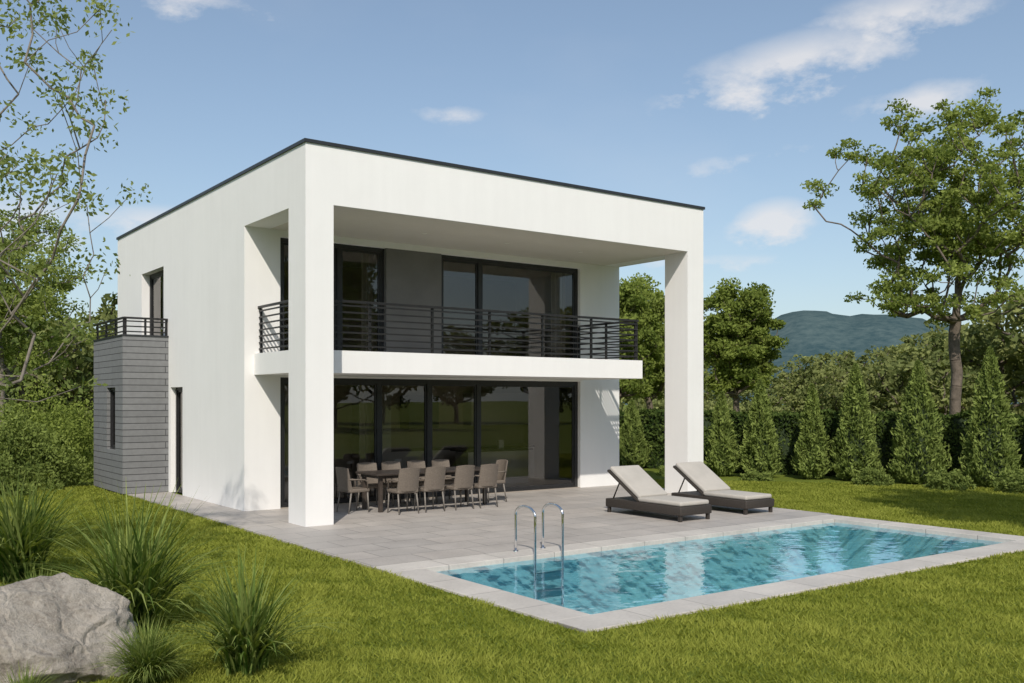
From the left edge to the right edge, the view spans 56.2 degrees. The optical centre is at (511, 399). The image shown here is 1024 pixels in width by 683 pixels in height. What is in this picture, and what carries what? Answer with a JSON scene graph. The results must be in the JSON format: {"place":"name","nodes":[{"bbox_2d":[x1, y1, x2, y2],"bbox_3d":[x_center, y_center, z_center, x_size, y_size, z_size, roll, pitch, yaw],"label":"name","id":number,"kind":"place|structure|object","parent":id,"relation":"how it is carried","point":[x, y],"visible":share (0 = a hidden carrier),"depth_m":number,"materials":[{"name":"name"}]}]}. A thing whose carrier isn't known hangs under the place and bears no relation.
{"place":"outdoors","nodes":[
{"label":"outdoors","id":0,"kind":"place"},
{"bbox_2d":[0,463,113,582],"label":"ornamental grass","id":1,"kind":"object","parent":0,"point":[21,545],"depth_m":11.64,"materials":[{"name":"green plant"}]},
{"bbox_2d":[118,226,618,510],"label":"walls","id":2,"kind":"structure","parent":0,"point":[219,290],"depth_m":21.02,"materials":[{"name":"white paint"}]},
{"bbox_2d":[150,270,163,335],"bbox_3d":[-8.827,-2.105,24.192,0.090,2.290,1.910,0,0,-36],"label":"side upper window","id":3,"kind":"structure","parent":2,"relation":"attached to","point":[156,275],"depth_m":24.86,"materials":[{"name":"black metal"}]},
{"bbox_2d":[176,387,182,492],"bbox_3d":[-7.728,0.944,22.555,0.090,2.488,0.910,0,0,-36],"label":"side door","id":4,"kind":"structure","parent":2,"relation":"attached to","point":[178,391],"depth_m":22.84,"materials":[{"name":"black glass"}]},
{"bbox_2d":[280,238,383,351],"bbox_3d":[-3.793,-2.110,20.218,2.420,2.380,0.090,0,0,-36],"label":"window","id":5,"kind":"structure","parent":2,"relation":"attached to","point":[339,249],"depth_m":20.32,"materials":[{"name":"black metal"}]},
{"bbox_2d":[118,142,702,281],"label":"roof block","id":6,"kind":"structure","parent":2,"relation":"on","point":[269,194],"depth_m":19.29,"materials":[{"name":"white paint"}]},
{"bbox_2d":[116,138,704,239],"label":"roof edge trim","id":7,"kind":"structure","parent":6,"relation":"on","point":[284,150],"depth_m":19.13,"materials":[{"name":"black metal"}]},
{"bbox_2d":[271,206,683,265],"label":"soffit","id":8,"kind":"structure","parent":6,"relation":"attached to","point":[374,225],"depth_m":20.40,"materials":[{"name":"paint"}]},
{"bbox_2d":[384,248,441,353],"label":"grey wall panel","id":9,"kind":"structure","parent":2,"relation":"attached to","point":[413,277],"depth_m":21.20,"materials":[{"name":"grey paint"}]},
{"bbox_2d":[280,377,577,507],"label":"sliding windows","id":10,"kind":"structure","parent":2,"relation":"attached to","point":[378,384],"depth_m":21.59,"materials":[{"name":"black metal"}]},
{"bbox_2d":[254,350,641,379],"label":"balcony slab","id":11,"kind":"structure","parent":2,"relation":"attached to","point":[379,364],"depth_m":19.56,"materials":[{"name":"white paint"}]},
{"bbox_2d":[258,299,638,359],"bbox_3d":[-1.051,-1.395,20.738,8.420,0.950,2.112,0,0,-36],"label":"balcony railing","id":12,"kind":"object","parent":2,"relation":"attached to","point":[592,326],"visible":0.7,"depth_m":19.72,"materials":[{"name":"black metal"}]},
{"bbox_2d":[442,255,577,357],"bbox_3d":[-0.024,-2.110,22.976,4.100,2.380,0.090,0,0,-36],"label":"window","id":13,"kind":"structure","parent":2,"relation":"attached to","point":[479,263],"depth_m":22.50,"materials":[{"name":"black metal"}]},
{"bbox_2d":[127,485,830,567],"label":"patio","id":14,"kind":"structure","parent":0,"point":[373,536],"depth_m":17.21,"materials":[{"name":"tile"}]},
{"bbox_2d":[335,467,369,513],"bbox_3d":[-3.147,1.750,18.769,0.570,0.902,0.520,0,0,-42],"label":"dining chair","id":15,"kind":"object","parent":14,"relation":"on","point":[344,479],"visible":1,"depth_m":18.59,"materials":[{"name":"beige fabric"}]},
{"bbox_2d":[356,462,386,506],"bbox_3d":[-2.909,1.750,19.771,0.520,0.902,0.570,0,0,-33],"label":"dining chair","id":16,"kind":"object","parent":14,"relation":"on","point":[368,466],"visible":0.66,"depth_m":19.90,"materials":[{"name":"beige fabric"}]},
{"bbox_2d":[381,461,411,505],"bbox_3d":[-2.442,1.750,20.140,0.520,0.902,0.570,0,0,-36],"label":"dining chair","id":17,"kind":"object","parent":14,"relation":"on","point":[389,465],"visible":0.38,"depth_m":20.24,"materials":[{"name":"beige fabric"}]},
{"bbox_2d":[387,468,419,514],"bbox_3d":[-2.094,1.750,18.614,0.520,0.902,0.570,0,0,-35],"label":"dining chair","id":18,"kind":"object","parent":14,"relation":"on","point":[408,480],"visible":1,"depth_m":18.43,"materials":[{"name":"beige fabric"}]},
{"bbox_2d":[355,467,486,512],"bbox_3d":[-1.773,1.819,19.769,2.750,0.759,0.940,0,0,-36],"label":"dining table","id":19,"kind":"object","parent":14,"relation":"on","point":[380,475],"visible":0.56,"depth_m":19.27,"materials":[{"name":"brown wood"}]},
{"bbox_2d":[407,460,436,504],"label":"dining chair","id":20,"kind":"object","parent":14,"relation":"on","point":[416,464],"visible":0.31,"depth_m":20.61,"materials":[{"name":"beige fabric"}]},
{"bbox_2d":[414,466,445,512],"bbox_3d":[-1.616,1.750,18.986,0.520,0.902,0.570,0,0,-35],"label":"dining chair","id":21,"kind":"object","parent":14,"relation":"on","point":[434,479],"visible":0.87,"depth_m":18.79,"materials":[{"name":"beige fabric"}]},
{"bbox_2d":[432,459,459,501],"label":"dining chair","id":22,"kind":"object","parent":14,"relation":"on","point":[444,463],"visible":0.3,"depth_m":21.04,"materials":[{"name":"beige fabric"}]},
{"bbox_2d":[443,465,474,509],"bbox_3d":[-1.061,1.750,19.365,0.520,0.902,0.570,0,0,-37],"label":"dining chair","id":23,"kind":"object","parent":14,"relation":"on","point":[464,477],"visible":0.88,"depth_m":19.18,"materials":[{"name":"beige fabric"}]},
{"bbox_2d":[467,464,498,507],"bbox_3d":[-0.585,1.750,19.733,0.520,0.902,0.570,0,0,-37],"label":"dining chair","id":24,"kind":"object","parent":14,"relation":"on","point":[488,475],"visible":0.86,"depth_m":19.54,"materials":[{"name":"beige fabric"}]},
{"bbox_2d":[477,459,507,502],"bbox_3d":[-0.397,1.750,20.783,0.570,0.902,0.520,0,0,-32],"label":"dining chair","id":25,"kind":"object","parent":14,"relation":"on","point":[502,468],"visible":0.47,"depth_m":20.81,"materials":[{"name":"beige fabric"}]},
{"bbox_2d":[289,201,702,526],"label":"columns","id":26,"kind":"structure","parent":14,"relation":"on","point":[311,363],"depth_m":16.90,"materials":[{"name":"white paint"}]},
{"bbox_2d":[606,465,711,521],"bbox_3d":[2.762,1.750,18.255,0.820,0.897,2.020,0,0,-36],"label":"sun lounger","id":27,"kind":"object","parent":14,"relation":"on","point":[642,488],"visible":1,"depth_m":18.24,"materials":[{"name":"fabric"}]},
{"bbox_2d":[671,461,773,514],"bbox_3d":[4.228,1.750,19.367,0.820,0.897,2.020,0,0,-35],"label":"sun lounger","id":28,"kind":"object","parent":14,"relation":"on","point":[705,481],"visible":0.93,"depth_m":19.30,"materials":[{"name":"fabric"}]},
{"bbox_2d":[0,0,1023,331],"label":"sky","id":29,"kind":"structure","parent":0,"point":[725,108],"materials":[{"name":"blue"}]},
{"bbox_2d":[0,405,1023,682],"bbox_3d":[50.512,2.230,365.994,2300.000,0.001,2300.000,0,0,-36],"label":"lawn","id":30,"kind":"structure","parent":0,"point":[651,473],"depth_m":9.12,"materials":[{"name":"green plant"}]},
{"bbox_2d":[0,450,35,497],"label":"shrub","id":31,"kind":"object","parent":30,"relation":"on","point":[6,466],"visible":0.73,"depth_m":22.23,"materials":[{"name":"green plant"}]},
{"bbox_2d":[1,661,60,682],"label":"fine grass tuft","id":32,"kind":"object","parent":30,"relation":"on","point":[25,679],"visible":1,"depth_m":6.83,"materials":[{"name":"green plant"}]},
{"bbox_2d":[10,566,64,583],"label":"fine grass tuft","id":33,"kind":"object","parent":30,"relation":"on","point":[35,572],"visible":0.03,"depth_m":9.92,"materials":[{"name":"green plant"}]},
{"bbox_2d":[0,397,93,490],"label":"shrub","id":34,"kind":"object","parent":30,"relation":"on","point":[42,450],"visible":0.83,"depth_m":24.00,"materials":[{"name":"green plant"}]},
{"bbox_2d":[0,371,93,470],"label":"shrub","id":35,"kind":"object","parent":30,"relation":"on","point":[45,406],"visible":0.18,"depth_m":29.79,"materials":[{"name":"green plant"}]},
{"bbox_2d":[0,209,102,429],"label":"slender deciduous tree","id":36,"kind":"object","parent":30,"relation":"on","point":[49,302],"visible":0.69,"depth_m":34.38,"materials":[{"name":"green plant"}]},
{"bbox_2d":[15,393,93,479],"bbox_3d":[-12.945,1.038,28.017,2.882,2.514,3.221,0,0,-1],"label":"shrub","id":37,"kind":"object","parent":30,"relation":"on","point":[71,426],"visible":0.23,"depth_m":27.55,"materials":[{"name":"green plant"}]},
{"bbox_2d":[0,572,140,682],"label":"boulder","id":38,"kind":"object","parent":30,"relation":"on","point":[64,625],"visible":0.82,"depth_m":7.63,"materials":[{"name":"stone"}]},
{"bbox_2d":[0,0,152,411],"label":"birch tree","id":39,"kind":"object","parent":30,"relation":"on","point":[69,166],"visible":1,"depth_m":10.40,"materials":[{"name":"green plant"}]},
{"bbox_2d":[94,336,168,493],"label":"annexe walls","id":40,"kind":"structure","parent":30,"relation":"on","point":[133,371],"depth_m":22.73,"materials":[{"name":"grey wood"}]},
{"bbox_2d":[110,388,114,448],"bbox_3d":[-9.608,0.450,23.279,0.090,1.500,0.800,0,0,-36],"label":"annexe window","id":41,"kind":"structure","parent":40,"relation":"in","point":[112,418],"depth_m":23.53,"materials":[{"name":"black glass"}]},
{"bbox_2d":[93,334,168,341],"bbox_3d":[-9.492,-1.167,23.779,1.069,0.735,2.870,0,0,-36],"label":"annexe coping","id":42,"kind":"object","parent":40,"relation":"on","point":[129,335],"visible":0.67,"depth_m":22.73,"materials":[{"name":"black metal"}]},
{"bbox_2d":[95,316,167,338],"bbox_3d":[-9.476,-1.732,23.786,1.022,0.435,2.782,0,0,-36],"label":"annexe railing","id":43,"kind":"object","parent":42,"relation":"on","point":[125,325],"visible":0.94,"depth_m":22.80,"materials":[{"name":"black metal"}]},
{"bbox_2d":[1,480,276,633],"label":"ornamental grass","id":44,"kind":"object","parent":30,"relation":"on","point":[133,571],"depth_m":9.09,"materials":[{"name":"green plant"}]},
{"bbox_2d":[85,614,206,682],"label":"fine grass tuft","id":45,"kind":"object","parent":30,"relation":"on","point":[147,664],"visible":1,"depth_m":7.45,"materials":[{"name":"green plant"}]},
{"bbox_2d":[148,542,362,677],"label":"ornamental grass","id":46,"kind":"object","parent":30,"relation":"on","point":[239,639],"depth_m":7.72,"materials":[{"name":"green plant"}]},
{"bbox_2d":[280,261,579,508],"bbox_3d":[-4.024,-0.610,25.681,9.400,5.660,9.380,0,0,-36],"label":"interior","id":47,"kind":"object","parent":30,"relation":"on","point":[546,432],"visible":0.14,"depth_m":26.36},
{"bbox_2d":[285,385,288,501],"bbox_3d":[-4.707,0.860,19.926,0.500,2.640,0.104,0,0,-36],"label":"curtain","id":48,"kind":"object","parent":47,"relation":"hanging from","point":[286,443],"visible":0.05,"depth_m":19.90,"materials":[{"name":"fabric"}]},
{"bbox_2d":[359,385,373,496],"bbox_3d":[-3.113,0.860,21.092,0.550,2.640,0.105,0,0,-36],"label":"curtain","id":49,"kind":"object","parent":47,"relation":"hanging from","point":[366,423],"visible":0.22,"depth_m":21.05,"materials":[{"name":"fabric"}]},
{"bbox_2d":[361,253,373,351],"bbox_3d":[-3.169,-2.100,21.061,0.316,2.360,0.078,0,0,-26],"label":"curtain","id":50,"kind":"object","parent":47,"relation":"hanging from","point":[367,277],"visible":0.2,"depth_m":21.02,"materials":[{"name":"fabric"}]},
{"bbox_2d":[352,392,534,486],"bbox_3d":[-2.525,0.994,24.309,8.400,2.388,1.995,0,0,-36],"label":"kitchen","id":51,"kind":"object","parent":47,"relation":"on","point":[505,408],"visible":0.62,"depth_m":25.09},
{"bbox_2d":[551,272,564,357],"bbox_3d":[1.184,-2.100,24.237,0.500,2.360,0.104,0,0,-36],"label":"curtain","id":52,"kind":"object","parent":47,"relation":"hanging from","point":[557,293],"visible":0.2,"depth_m":24.21,"materials":[{"name":"fabric"}]},
{"bbox_2d":[0,283,1023,427],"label":"distant trees","id":53,"kind":"object","parent":30,"relation":"on","point":[885,378],"visible":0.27,"depth_m":49.58,"materials":[{"name":"green plant"}]},
{"bbox_2d":[5,393,1023,431],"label":"distant scrub","id":54,"kind":"object","parent":30,"relation":"on","point":[660,404],"depth_m":75.53,"materials":[{"name":"green plant"}]},
{"bbox_2d":[619,399,652,467],"bbox_3d":[3.874,1.104,31.000,1.362,2.300,1.302,0,0,35],"label":"cypress shrub","id":55,"kind":"object","parent":30,"relation":"on","point":[632,445],"visible":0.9,"depth_m":30.76,"materials":[{"name":"green plant"}]},
{"bbox_2d":[619,276,664,399],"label":"round deciduous tree","id":56,"kind":"object","parent":30,"relation":"on","point":[630,296],"visible":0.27,"depth_m":40.42,"materials":[{"name":"green plant"}]},
{"bbox_2d":[656,465,664,475],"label":"shrub","id":57,"kind":"object","parent":30,"relation":"on","point":[662,470],"visible":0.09,"depth_m":28.39,"materials":[{"name":"green plant"}]},
{"bbox_2d":[620,272,708,408],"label":"round deciduous tree","id":58,"kind":"object","parent":30,"relation":"on","point":[657,301],"visible":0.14,"depth_m":44.41,"materials":[{"name":"green plant"}]},
{"bbox_2d":[371,514,1023,633],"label":"swimming pool","id":59,"kind":"structure","parent":30,"relation":"in","point":[615,583],"depth_m":14.77,"materials":[{"name":"liquid"}]},
{"bbox_2d":[513,503,563,606],"bbox_3d":[0.392,2.300,13.856,0.580,1.599,0.539,0,0,-36],"label":"pool ladder","id":60,"kind":"object","parent":59,"relation":"attached to","point":[561,570],"visible":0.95,"depth_m":13.80,"materials":[{"name":"silver metal"}]},
{"bbox_2d":[703,391,740,476],"bbox_3d":[6.146,0.987,27.982,1.133,2.542,1.120,0,0,-41],"label":"cypress shrub","id":61,"kind":"object","parent":30,"relation":"on","point":[722,452],"visible":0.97,"depth_m":27.86,"materials":[{"name":"green plant"}]},
{"bbox_2d":[703,277,788,411],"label":"round deciduous tree","id":62,"kind":"object","parent":30,"relation":"on","point":[739,340],"visible":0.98,"depth_m":44.08,"materials":[{"name":"green plant"}]},
{"bbox_2d":[737,468,774,480],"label":"shrub","id":63,"kind":"object","parent":30,"relation":"on","point":[753,474],"visible":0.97,"depth_m":26.44,"materials":[{"name":"green plant"}]},
{"bbox_2d":[737,378,783,475],"bbox_3d":[7.110,0.801,27.455,1.294,2.904,1.413,0,0,-6],"label":"cypress shrub","id":64,"kind":"object","parent":30,"relation":"on","point":[761,443],"visible":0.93,"depth_m":27.31,"materials":[{"name":"green plant"}]},
{"bbox_2d":[790,383,834,478],"bbox_3d":[8.485,0.880,26.963,1.180,2.737,1.184,0,0,-9],"label":"cypress shrub","id":65,"kind":"object","parent":30,"relation":"on","point":[811,459],"visible":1,"depth_m":26.81,"materials":[{"name":"green plant"}]},
{"bbox_2d":[619,407,1023,482],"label":"hedge","id":66,"kind":"object","parent":30,"relation":"on","point":[786,424],"visible":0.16,"depth_m":28.39,"materials":[{"name":"green plant"}]},
{"bbox_2d":[827,363,883,480],"bbox_3d":[9.546,0.602,26.574,1.538,3.304,1.576,0,0,-13],"label":"cypress shrub","id":67,"kind":"object","parent":30,"relation":"on","point":[856,442],"visible":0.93,"depth_m":26.30,"materials":[{"name":"green plant"}]},
{"bbox_2d":[851,464,894,486],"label":"shrub","id":68,"kind":"object","parent":30,"relation":"on","point":[868,475],"visible":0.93,"depth_m":24.76,"materials":[{"name":"green plant"}]},
{"bbox_2d":[800,86,1023,414],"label":"tall deciduous tree","id":69,"kind":"object","parent":30,"relation":"on","point":[943,222],"visible":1,"depth_m":32.27,"materials":[{"name":"green plant"}]},
{"bbox_2d":[885,360,952,483],"bbox_3d":[10.758,0.578,25.474,1.679,3.335,1.653,0,0,-10],"label":"cypress shrub","id":70,"kind":"object","parent":30,"relation":"on","point":[917,461],"visible":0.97,"depth_m":25.25,"materials":[{"name":"green plant"}]},
{"bbox_2d":[924,467,976,490],"bbox_3d":[10.831,1.968,23.825,1.181,0.654,1.242,0,0,-36],"label":"shrub","id":71,"kind":"object","parent":30,"relation":"on","point":[945,478],"visible":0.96,"depth_m":23.59,"materials":[{"name":"green plant"}]},
{"bbox_2d":[957,346,1023,487],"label":"cypress shrub","id":72,"kind":"object","parent":30,"relation":"on","point":[989,444],"visible":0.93,"depth_m":24.27,"materials":[{"name":"green plant"}]},
{"bbox_2d":[992,467,1023,493],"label":"shrub","id":73,"kind":"object","parent":30,"relation":"on","point":[1009,482],"visible":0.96,"depth_m":22.95,"materials":[{"name":"green plant"}]},
{"bbox_2d":[11,310,1023,404],"bbox_3d":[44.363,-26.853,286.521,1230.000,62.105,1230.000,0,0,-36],"label":"hills","id":74,"kind":"structure","parent":0,"point":[806,333],"depth_m":520.15,"materials":[{"name":"green plant"}]}
]}

